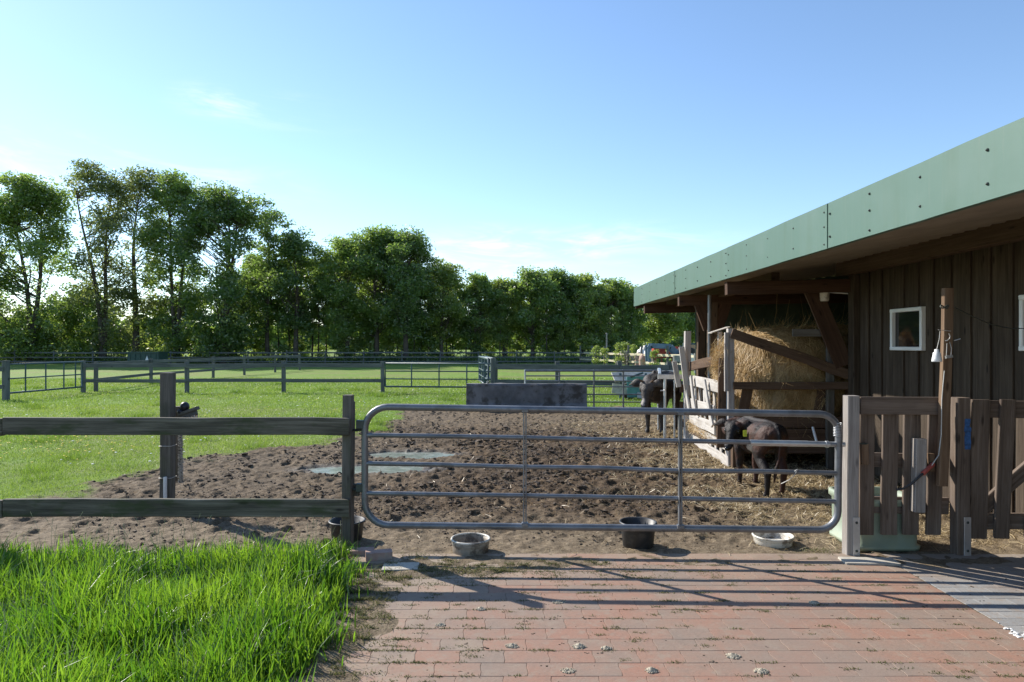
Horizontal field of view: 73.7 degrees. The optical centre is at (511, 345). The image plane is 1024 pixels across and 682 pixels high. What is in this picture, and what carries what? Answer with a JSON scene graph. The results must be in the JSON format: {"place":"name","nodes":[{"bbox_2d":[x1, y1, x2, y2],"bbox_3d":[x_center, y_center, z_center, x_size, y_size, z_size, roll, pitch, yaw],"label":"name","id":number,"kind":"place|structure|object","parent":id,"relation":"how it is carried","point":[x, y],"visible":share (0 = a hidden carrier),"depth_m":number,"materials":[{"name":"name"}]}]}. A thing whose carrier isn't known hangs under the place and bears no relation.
{"place":"outdoors","nodes":[
{"label":"outdoors","id":0,"kind":"place"},
{"bbox_2d":[0,512,385,681],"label":"tall grass","id":1,"kind":"structure","parent":0,"point":[232,661],"depth_m":3.81,"materials":[{"name":"green plant"}]},
{"bbox_2d":[0,349,1023,681],"bbox_3d":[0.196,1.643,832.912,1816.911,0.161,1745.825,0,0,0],"label":"ground","id":2,"kind":"structure","parent":0,"point":[426,541],"depth_m":7.72,"materials":[{"name":"brown soil"}]},
{"bbox_2d":[2,360,9,399],"bbox_3d":[-14.975,1.050,20.201,0.154,1.200,0.152,0,0,0],"label":"field gate post","id":3,"kind":"object","parent":2,"relation":"on","point":[6,380],"visible":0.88,"depth_m":20.13,"materials":[{"name":"grey wood"}]},
{"bbox_2d":[10,361,82,393],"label":"field gate","id":4,"kind":"structure","parent":3,"relation":"attached to","point":[63,375],"depth_m":21.91,"materials":[{"name":"grey metal"}]},
{"bbox_2d":[0,170,128,362],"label":"broadleaf tree","id":5,"kind":"object","parent":2,"relation":"on","point":[31,200],"visible":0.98,"depth_m":61.61,"materials":[{"name":"green plant"}]},
{"bbox_2d":[41,320,90,356],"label":"undergrowth bush","id":6,"kind":"object","parent":2,"relation":"on","point":[71,332],"visible":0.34,"depth_m":65.38,"materials":[{"name":"green plant"}]},
{"bbox_2d":[50,284,125,350],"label":"undergrowth bush","id":7,"kind":"object","parent":2,"relation":"on","point":[95,317],"visible":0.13,"depth_m":66.42,"materials":[{"name":"green plant"}]},
{"bbox_2d":[67,318,117,360],"bbox_3d":[-39.517,-0.367,64.451,4.538,4.431,4.756,0,0,-6],"label":"undergrowth bush","id":8,"kind":"object","parent":2,"relation":"on","point":[80,336],"visible":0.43,"depth_m":63.86,"materials":[{"name":"green plant"}]},
{"bbox_2d":[59,157,144,360],"bbox_3d":[-37.329,-7.649,62.849,9.147,19.016,7.153,0,0,24],"label":"broadleaf tree","id":9,"kind":"object","parent":2,"relation":"on","point":[105,228],"visible":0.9,"depth_m":62.32,"materials":[{"name":"green plant"}]},
{"bbox_2d":[76,164,174,351],"bbox_3d":[-35.550,-7.561,63.557,8.076,18.741,8.445,0,0,0],"label":"broadleaf tree","id":10,"kind":"object","parent":2,"relation":"on","point":[139,184],"visible":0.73,"depth_m":63.02,"materials":[{"name":"green plant"}]},
{"bbox_2d":[108,316,157,356],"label":"undergrowth bush","id":11,"kind":"object","parent":2,"relation":"on","point":[124,347],"visible":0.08,"depth_m":67.58,"materials":[{"name":"green plant"}]},
{"bbox_2d":[126,352,168,362],"bbox_3d":[-30.663,1.081,57.500,2.707,1.048,1.750,0,0,0],"label":"green container","id":12,"kind":"object","parent":2,"relation":"on","point":[134,356],"visible":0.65,"depth_m":56.70,"materials":[{"name":"metal"}]},
{"bbox_2d":[158,372,176,497],"bbox_3d":[-3.481,0.994,6.885,0.132,1.433,0.155,0,0,0],"label":"thick post","id":13,"kind":"object","parent":2,"relation":"on","point":[167,446],"visible":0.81,"depth_m":6.85,"materials":[{"name":"grey wood"}]},
{"bbox_2d":[176,402,199,483],"bbox_3d":[-3.347,1.008,7.016,0.253,0.852,0.178,0,0,0],"label":"scratching brush","id":14,"kind":"object","parent":13,"relation":"attached to","point":[183,410],"visible":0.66,"depth_m":7.01,"materials":[{"name":"black plastic"}]},
{"bbox_2d":[0,541,339,681],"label":"broad weeds","id":15,"kind":"object","parent":2,"relation":"on","point":[187,572],"visible":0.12,"depth_m":4.17,"materials":[{"name":"green plant"}]},
{"bbox_2d":[126,282,213,356],"bbox_3d":[-32.700,-2.186,65.883,7.690,8.293,7.776,0,0,-24],"label":"undergrowth bush","id":16,"kind":"object","parent":2,"relation":"on","point":[141,325],"visible":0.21,"depth_m":64.60,"materials":[{"name":"green plant"}]},
{"bbox_2d":[127,168,221,358],"bbox_3d":[-30.474,-7.196,63.009,8.771,18.037,8.629,0,0,0],"label":"broadleaf tree","id":17,"kind":"object","parent":2,"relation":"on","point":[174,191],"visible":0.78,"depth_m":62.29,"materials":[{"name":"green plant"}]},
{"bbox_2d":[0,395,362,551],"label":"rail fence","id":18,"kind":"object","parent":2,"relation":"on","point":[345,429],"visible":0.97,"depth_m":5.39,"materials":[{"name":"grey wood"}]},
{"bbox_2d":[356,404,845,532],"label":"tube gate","id":19,"kind":"structure","parent":18,"relation":"attached to","point":[838,444],"depth_m":5.37,"materials":[{"name":"metal"}]},
{"bbox_2d":[94,354,300,391],"bbox_3d":[-14.898,1.141,34.619,1.201,1.149,20.923,0,0,2],"label":"pasture fence","id":20,"kind":"object","parent":2,"relation":"on","point":[150,374],"visible":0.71,"depth_m":32.23,"materials":[{"name":"grey wood"}]},
{"bbox_2d":[159,180,277,363],"bbox_3d":[-25.720,-6.433,61.140,9.670,16.502,9.848,0,0,-38],"label":"broadleaf tree","id":21,"kind":"object","parent":2,"relation":"on","point":[200,223],"visible":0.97,"depth_m":60.53,"materials":[{"name":"green plant"}]},
{"bbox_2d":[81,360,384,392],"bbox_3d":[-9.645,1.117,23.580,10.475,1.185,0.167,0,0,0],"label":"pasture fence","id":22,"kind":"object","parent":2,"relation":"on","point":[283,365],"visible":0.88,"depth_m":23.50,"materials":[{"name":"grey wood"}]},
{"bbox_2d":[384,363,490,387],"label":"field gate","id":23,"kind":"structure","parent":22,"relation":"attached to","point":[439,379],"depth_m":23.38,"materials":[{"name":"grey metal"}]},
{"bbox_2d":[202,295,276,356],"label":"undergrowth bush","id":24,"kind":"object","parent":2,"relation":"on","point":[259,340],"visible":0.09,"depth_m":66.10,"materials":[{"name":"green plant"}]},
{"bbox_2d":[239,250,271,351],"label":"slim tree","id":25,"kind":"object","parent":2,"relation":"on","point":[247,257],"visible":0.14,"depth_m":68.03,"materials":[{"name":"green plant"}]},
{"bbox_2d":[247,263,275,354],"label":"slim tree","id":26,"kind":"object","parent":2,"relation":"on","point":[257,326],"visible":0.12,"depth_m":67.07,"materials":[{"name":"green plant"}]},
{"bbox_2d":[238,206,295,355],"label":"broadleaf tree","id":27,"kind":"object","parent":2,"relation":"on","point":[269,239],"visible":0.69,"depth_m":63.19,"materials":[{"name":"green plant"}]},
{"bbox_2d":[272,270,299,354],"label":"slim tree","id":28,"kind":"object","parent":2,"relation":"on","point":[291,332],"visible":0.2,"depth_m":65.60,"materials":[{"name":"green plant"}]},
{"bbox_2d":[260,226,327,354],"bbox_3d":[-20.072,-4.595,62.649,5.535,12.801,6.054,0,0,32],"label":"broadleaf tree","id":29,"kind":"object","parent":2,"relation":"on","point":[292,248],"visible":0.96,"depth_m":62.43,"materials":[{"name":"green plant"}]},
{"bbox_2d":[300,258,328,355],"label":"slim tree","id":30,"kind":"object","parent":2,"relation":"on","point":[305,280],"visible":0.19,"depth_m":67.72,"materials":[{"name":"green plant"}]},
{"bbox_2d":[0,350,630,363],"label":"boundary fence","id":31,"kind":"object","parent":2,"relation":"on","point":[286,352],"visible":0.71,"depth_m":60.60,"materials":[{"name":"brown wood"}]},
{"bbox_2d":[308,268,331,356],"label":"slim tree","id":32,"kind":"object","parent":2,"relation":"on","point":[317,307],"visible":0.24,"depth_m":65.97,"materials":[{"name":"green plant"}]},
{"bbox_2d":[0,353,665,362],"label":"fence undergrowth","id":33,"kind":"object","parent":2,"relation":"on","point":[381,359],"visible":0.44,"depth_m":61.98,"materials":[{"name":"green plant"}]},
{"bbox_2d":[0,377,682,498],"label":"pasture grass","id":34,"kind":"structure","parent":2,"relation":"on","point":[83,401],"depth_m":18.07,"materials":[{"name":"green plant"}]},
{"bbox_2d":[303,234,383,358],"bbox_3d":[-15.637,-4.278,63.758,7.438,12.168,6.594,0,0,31],"label":"broadleaf tree","id":35,"kind":"object","parent":2,"relation":"on","point":[340,292],"visible":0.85,"depth_m":62.37,"materials":[{"name":"green plant"}]},
{"bbox_2d":[328,516,365,542],"bbox_3d":[-1.397,1.566,5.782,0.311,0.174,0.311,0,0,0],"label":"feed bucket","id":36,"kind":"object","parent":2,"relation":"on","point":[334,522],"visible":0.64,"depth_m":5.71,"materials":[{"name":"black rubber"}]},
{"bbox_2d":[342,338,364,358],"bbox_3d":[-14.746,0.510,64.133,1.949,2.543,2.282,0,0,30],"label":"undergrowth bush","id":37,"kind":"object","parent":2,"relation":"on","point":[355,346],"visible":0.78,"depth_m":63.72,"materials":[{"name":"green plant"}]},
{"bbox_2d":[351,332,386,356],"bbox_3d":[-13.617,0.216,64.408,3.416,3.182,3.259,0,0,2],"label":"undergrowth bush","id":38,"kind":"object","parent":2,"relation":"on","point":[371,342],"visible":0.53,"depth_m":63.86,"materials":[{"name":"green plant"}]},
{"bbox_2d":[53,318,694,349],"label":"woods","id":39,"kind":"object","parent":2,"relation":"on","point":[309,339],"depth_m":250.52,"materials":[{"name":"green plant"}]},
{"bbox_2d":[333,223,420,356],"bbox_3d":[-12.477,-4.819,63.966,8.504,13.254,7.131,0,0,0],"label":"broadleaf tree","id":40,"kind":"object","parent":2,"relation":"on","point":[376,237],"visible":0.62,"depth_m":63.18,"materials":[{"name":"green plant"}]},
{"bbox_2d":[309,452,453,473],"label":"puddle","id":41,"kind":"object","parent":2,"relation":"on","point":[376,469],"visible":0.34,"depth_m":9.27,"materials":[{"name":"liquid"}]},
{"bbox_2d":[379,330,411,356],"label":"undergrowth bush","id":42,"kind":"object","parent":2,"relation":"on","point":[387,343],"visible":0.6,"depth_m":65.15,"materials":[{"name":"green plant"}]},
{"bbox_2d":[368,225,445,362],"bbox_3d":[-9.859,-4.592,63.032,7.802,12.796,8.365,0,0,0],"label":"broadleaf tree","id":43,"kind":"object","parent":2,"relation":"on","point":[408,248],"visible":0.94,"depth_m":61.59,"materials":[{"name":"green plant"}]},
{"bbox_2d":[409,329,445,359],"bbox_3d":[-7.747,0.149,64.324,3.405,3.325,3.569,0,0,-43],"label":"undergrowth bush","id":44,"kind":"object","parent":2,"relation":"on","point":[430,340],"visible":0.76,"depth_m":64.05,"materials":[{"name":"green plant"}]},
{"bbox_2d":[416,255,471,358],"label":"broadleaf tree","id":45,"kind":"object","parent":2,"relation":"on","point":[449,278],"visible":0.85,"depth_m":63.21,"materials":[{"name":"green plant"}]},
{"bbox_2d":[435,328,466,355],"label":"undergrowth bush","id":46,"kind":"object","parent":2,"relation":"on","point":[460,345],"visible":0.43,"depth_m":66.69,"materials":[{"name":"green plant"}]},
{"bbox_2d":[451,532,489,555],"bbox_3d":[-0.330,1.590,5.434,0.318,0.115,0.318,0,0,0],"label":"feed bowl","id":47,"kind":"object","parent":2,"relation":"on","point":[470,544],"visible":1,"depth_m":5.35,"materials":[{"name":"grey plastic"}]},
{"bbox_2d":[457,289,485,358],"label":"slim tree","id":48,"kind":"object","parent":2,"relation":"on","point":[464,330],"visible":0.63,"depth_m":64.62,"materials":[{"name":"green plant"}]},
{"bbox_2d":[446,271,511,355],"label":"broadleaf tree","id":49,"kind":"object","parent":2,"relation":"on","point":[481,285],"visible":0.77,"depth_m":64.41,"materials":[{"name":"green plant"}]},
{"bbox_2d":[471,301,489,353],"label":"slim tree","id":50,"kind":"object","parent":2,"relation":"on","point":[477,331],"visible":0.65,"depth_m":64.82,"materials":[{"name":"green plant"}]},
{"bbox_2d":[68,411,930,549],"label":"mud clods","id":51,"kind":"object","parent":2,"relation":"on","point":[550,449],"visible":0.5,"depth_m":8.11,"materials":[{"name":"brown soil"}]},
{"bbox_2d":[487,288,511,356],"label":"slim tree","id":52,"kind":"object","parent":2,"relation":"on","point":[502,307],"visible":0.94,"depth_m":64.38,"materials":[{"name":"green plant"}]},
{"bbox_2d":[477,276,526,356],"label":"broadleaf tree","id":53,"kind":"object","parent":2,"relation":"on","point":[500,284],"visible":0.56,"depth_m":64.99,"materials":[{"name":"green plant"}]},
{"bbox_2d":[499,294,520,358],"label":"slim tree","id":54,"kind":"object","parent":2,"relation":"on","point":[509,325],"visible":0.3,"depth_m":65.44,"materials":[{"name":"green plant"}]},
{"bbox_2d":[508,341,527,355],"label":"undergrowth bush","id":55,"kind":"object","parent":2,"relation":"on","point":[519,346],"visible":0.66,"depth_m":68.23,"materials":[{"name":"green plant"}]},
{"bbox_2d":[466,381,586,406],"bbox_3d":[0.363,1.289,17.187,3.026,0.785,0.587,0,0,0],"label":"concrete block","id":56,"kind":"object","parent":2,"relation":"on","point":[544,394],"depth_m":17.01,"materials":[{"name":"grey concrete"}]},
{"bbox_2d":[503,265,566,356],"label":"broadleaf tree","id":57,"kind":"object","parent":2,"relation":"on","point":[529,285],"visible":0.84,"depth_m":64.72,"materials":[{"name":"green plant"}]},
{"bbox_2d":[533,286,562,355],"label":"slim tree","id":58,"kind":"object","parent":2,"relation":"on","point":[546,329],"visible":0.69,"depth_m":64.59,"materials":[{"name":"green plant"}]},
{"bbox_2d":[541,335,567,355],"bbox_3d":[4.208,0.288,65.477,2.314,3.019,2.709,0,0,33],"label":"undergrowth bush","id":59,"kind":"object","parent":2,"relation":"on","point":[557,347],"visible":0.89,"depth_m":64.98,"materials":[{"name":"green plant"}]},
{"bbox_2d":[539,265,584,354],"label":"broadleaf tree","id":60,"kind":"object","parent":2,"relation":"on","point":[570,284],"visible":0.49,"depth_m":66.27,"materials":[{"name":"green plant"}]},
{"bbox_2d":[555,300,577,356],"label":"slim tree","id":61,"kind":"object","parent":2,"relation":"on","point":[567,335],"visible":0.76,"depth_m":65.16,"materials":[{"name":"green plant"}]},
{"bbox_2d":[559,271,611,356],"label":"broadleaf tree","id":62,"kind":"object","parent":2,"relation":"on","point":[588,296],"visible":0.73,"depth_m":66.61,"materials":[{"name":"green plant"}]},
{"bbox_2d":[496,361,682,395],"bbox_3d":[2.902,1.122,22.378,7.189,1.222,0.407,0,0,8],"label":"pasture fence","id":63,"kind":"object","parent":2,"relation":"on","point":[557,365],"visible":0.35,"depth_m":22.38,"materials":[{"name":"grey wood"}]},
{"bbox_2d":[577,333,607,356],"bbox_3d":[7.556,0.217,64.608,2.935,3.165,2.968,0,0,17],"label":"undergrowth bush","id":64,"kind":"object","parent":2,"relation":"on","point":[588,342],"visible":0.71,"depth_m":64.21,"materials":[{"name":"green plant"}]},
{"bbox_2d":[524,369,661,407],"bbox_3d":[2.051,1.123,17.300,3.486,1.014,0.056,0,0,0],"label":"steel hurdle","id":65,"kind":"object","parent":2,"relation":"on","point":[593,381],"visible":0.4,"depth_m":17.29,"materials":[{"name":"grey metal"}]},
{"bbox_2d":[588,301,607,346],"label":"slim tree","id":66,"kind":"object","parent":2,"relation":"on","point":[599,305],"visible":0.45,"depth_m":67.48,"materials":[{"name":"green plant"}]},
{"bbox_2d":[601,305,620,347],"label":"slim tree","id":67,"kind":"object","parent":2,"relation":"on","point":[610,311],"visible":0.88,"depth_m":66.03,"materials":[{"name":"green plant"}]},
{"bbox_2d":[585,277,637,355],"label":"broadleaf tree","id":68,"kind":"object","parent":2,"relation":"on","point":[620,289],"visible":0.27,"depth_m":69.08,"materials":[{"name":"green plant"}]},
{"bbox_2d":[215,418,1023,556],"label":"straw litter","id":69,"kind":"object","parent":2,"relation":"on","point":[793,489],"visible":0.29,"depth_m":7.80,"materials":[{"name":"beige plant"}]},
{"bbox_2d":[614,301,630,347],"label":"slim tree","id":70,"kind":"object","parent":2,"relation":"on","point":[623,306],"visible":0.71,"depth_m":68.80,"materials":[{"name":"green plant"}]},
{"bbox_2d":[607,282,650,351],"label":"broadleaf tree","id":71,"kind":"object","parent":2,"relation":"on","point":[642,329],"visible":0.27,"depth_m":70.63,"materials":[{"name":"green plant"}]},
{"bbox_2d":[620,329,641,351],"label":"undergrowth bush","id":72,"kind":"object","parent":2,"relation":"on","point":[631,338],"visible":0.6,"depth_m":69.02,"materials":[{"name":"green plant"}]},
{"bbox_2d":[622,297,640,338],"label":"slim tree","id":73,"kind":"object","parent":2,"relation":"on","point":[632,319],"visible":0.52,"depth_m":69.64,"materials":[{"name":"green plant"}]},
{"bbox_2d":[579,345,693,364],"bbox_3d":[9.562,0.869,49.566,0.749,1.727,25.913,0,0,-14],"label":"yard fence","id":74,"kind":"object","parent":2,"relation":"on","point":[667,355],"visible":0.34,"depth_m":51.85,"materials":[{"name":"brown wood"}]},
{"bbox_2d":[619,517,656,548],"bbox_3d":[1.037,1.550,5.614,0.313,0.204,0.313,0,0,0],"label":"feed tub","id":75,"kind":"object","parent":2,"relation":"on","point":[637,540],"visible":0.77,"depth_m":5.52,"materials":[{"name":"black rubber"}]},
{"bbox_2d":[611,370,673,398],"bbox_3d":[4.072,1.246,20.660,2.162,0.961,1.026,0,0,0],"label":"feed trailer","id":76,"kind":"object","parent":2,"relation":"on","point":[627,390],"visible":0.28,"depth_m":20.50,"materials":[{"name":"metal"}]},
{"bbox_2d":[264,546,1023,681],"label":"paving weeds","id":77,"kind":"object","parent":2,"relation":"on","point":[365,598],"visible":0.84,"depth_m":4.34,"materials":[{"name":"green plant"}]},
{"bbox_2d":[629,370,681,432],"bbox_3d":[2.714,1.055,12.814,0.713,1.183,1.991,0,0,24],"label":"cow","id":78,"kind":"object","parent":2,"relation":"on","point":[650,385],"visible":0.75,"depth_m":12.53},
{"bbox_2d":[638,308,691,359],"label":"broadleaf tree","id":79,"kind":"object","parent":2,"relation":"on","point":[667,323],"visible":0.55,"depth_m":74.02,"materials":[{"name":"green plant"}]},
{"bbox_2d":[645,343,694,362],"bbox_3d":[11.569,0.748,47.000,4.733,1.804,1.900,0,0,0],"label":"loader tractor","id":80,"kind":"object","parent":2,"relation":"on","point":[672,348],"visible":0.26,"depth_m":46.48,"materials":[{"name":"blue paint"}]},
{"bbox_2d":[657,368,683,437],"bbox_3d":[2.782,1.042,12.408,0.502,1.217,1.199,0,0,0],"label":"feeding hatch","id":81,"kind":"object","parent":2,"relation":"on","point":[664,377],"visible":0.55,"depth_m":11.83,"materials":[{"name":"wood"}]},
{"bbox_2d":[664,312,694,343],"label":"broadleaf tree","id":82,"kind":"object","parent":2,"relation":"on","point":[690,326],"visible":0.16,"depth_m":78.42,"materials":[{"name":"green plant"}]},
{"bbox_2d":[714,416,788,496],"bbox_3d":[2.687,1.225,7.753,0.643,0.845,1.055,0,0,0],"label":"calf","id":83,"kind":"object","parent":2,"relation":"on","point":[745,428],"visible":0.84,"depth_m":7.46},
{"bbox_2d":[672,327,847,468],"bbox_3d":[3.692,0.701,10.350,2.017,1.976,2.933,0,0,0],"label":"hay rack","id":84,"kind":"object","parent":2,"relation":"on","point":[691,386],"visible":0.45,"depth_m":9.15,"materials":[{"name":"grey wood"}]},
{"bbox_2d":[683,400,725,450],"bbox_3d":[3.071,1.148,10.466,0.768,0.748,2.498,0,0,0],"label":"fallen hay","id":85,"kind":"object","parent":84,"relation":"in","point":[692,430],"visible":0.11,"depth_m":10.91},
{"bbox_2d":[703,331,740,384],"bbox_3d":[2.906,0.246,9.468,0.486,0.878,0.809,0,0,0],"label":"hay tuft","id":86,"kind":"object","parent":84,"relation":"in","point":[718,352],"visible":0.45,"depth_m":9.43,"materials":[{"name":"beige plant"}]},
{"bbox_2d":[701,300,847,457],"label":"hay bale","id":87,"kind":"object","parent":84,"relation":"in","point":[758,365],"visible":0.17,"depth_m":9.27},
{"bbox_2d":[752,533,794,547],"bbox_3d":[2.171,1.612,5.676,0.337,0.076,0.337,0,0,0],"label":"feed bowl","id":88,"kind":"object","parent":2,"relation":"on","point":[782,540],"visible":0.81,"depth_m":5.60,"materials":[{"name":"white plastic"}]},
{"bbox_2d":[634,117,1023,512],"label":"barn","id":89,"kind":"structure","parent":2,"relation":"on","point":[887,259],"depth_m":7.01,"materials":[{"name":"green paint"}]},
{"bbox_2d":[890,306,925,350],"bbox_3d":[4.473,-0.180,7.713,0.070,0.480,0.610,0,0,-1],"label":"window","id":90,"kind":"structure","parent":89,"relation":"in","point":[907,325],"depth_m":7.70,"materials":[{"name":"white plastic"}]},
{"bbox_2d":[932,288,1023,486],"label":"tall plank","id":91,"kind":"object","parent":89,"relation":"attached to","point":[947,307],"visible":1,"depth_m":5.28,"materials":[{"name":"orange wood"}]},
{"bbox_2d":[970,399,1023,538],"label":"slatted gate","id":92,"kind":"structure","parent":89,"relation":"attached to","point":[1002,520],"depth_m":5.37,"materials":[{"name":"brown wood"}]},
{"bbox_2d":[1018,295,1023,350],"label":"window","id":93,"kind":"structure","parent":89,"relation":"in","point":[1021,297],"depth_m":5.97,"materials":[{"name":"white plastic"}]},
{"bbox_2d":[842,395,859,555],"bbox_3d":[2.660,1.048,5.354,0.100,1.304,0.114,0,0,0],"label":"gate post","id":94,"kind":"object","parent":2,"relation":"on","point":[850,487],"visible":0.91,"depth_m":5.31,"materials":[{"name":"grey wood"}]},
{"bbox_2d":[838,557,900,565],"bbox_3d":[2.699,1.640,5.160,0.400,0.030,0.150,0,0,3],"label":"concrete footing","id":95,"kind":"object","parent":2,"relation":"on","point":[885,561],"visible":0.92,"depth_m":5.13,"materials":[{"name":"grey concrete"}]},
{"bbox_2d":[828,486,919,551],"bbox_3d":[3.010,1.439,5.690,0.562,0.422,0.524,0,0,0],"label":"water trough","id":96,"kind":"object","parent":2,"relation":"on","point":[877,541],"visible":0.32,"depth_m":5.45,"materials":[{"name":"green plastic"}]},
{"bbox_2d":[950,397,970,555],"bbox_3d":[3.526,1.056,5.363,0.106,1.289,0.121,0,0,0],"label":"gate post","id":97,"kind":"object","parent":2,"relation":"on","point":[960,449],"visible":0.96,"depth_m":5.32,"materials":[{"name":"brown wood"}]},
{"bbox_2d":[859,397,948,534],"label":"picket gate","id":98,"kind":"structure","parent":97,"relation":"attached to","point":[920,488],"depth_m":5.39,"materials":[{"name":"brown wood"}]},
{"bbox_2d":[0,0,1023,345],"label":"sky","id":99,"kind":"structure","parent":0,"point":[640,142],"materials":[{"name":"blue"}]},
{"bbox_2d":[265,553,1023,681],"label":"brick paving","id":100,"kind":"structure","parent":0,"point":[921,646],"depth_m":3.97,"materials":[{"name":"red brick"}]},
{"bbox_2d":[365,548,392,561],"bbox_3d":[-1.021,1.613,5.240,0.200,0.065,0.100,0,0,-14],"label":"loose brick","id":101,"kind":"object","parent":100,"relation":"on","point":[378,554],"visible":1,"depth_m":5.20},
{"bbox_2d":[381,562,418,571],"bbox_3d":[-0.819,1.638,5.020,0.260,0.030,0.160,0,0,-3],"label":"paving slab","id":102,"kind":"object","parent":100,"relation":"on","point":[408,565],"depth_m":5.01,"materials":[{"name":"concrete"}]},
{"bbox_2d":[358,560,1020,681],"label":"paving crumbs","id":103,"kind":"object","parent":100,"relation":"on","point":[712,661],"visible":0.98,"depth_m":4.12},
{"bbox_2d":[882,554,1023,637],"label":"grey paving","id":104,"kind":"structure","parent":0,"point":[1004,605],"depth_m":4.71,"materials":[{"name":"grey concrete"}]},
{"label":"field gate","id":105,"kind":"object","parent":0,"visible":0},
{"bbox_2d":[481,356,490,382],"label":"field gate","id":106,"kind":"structure","parent":105,"relation":"attached to","point":[486,368],"depth_m":25.86,"materials":[{"name":"silver metal"}]},
{"bbox_2d":[478,356,489,382],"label":"field gate","id":107,"kind":"structure","parent":106,"relation":"attached to","point":[480,369],"depth_m":25.69,"materials":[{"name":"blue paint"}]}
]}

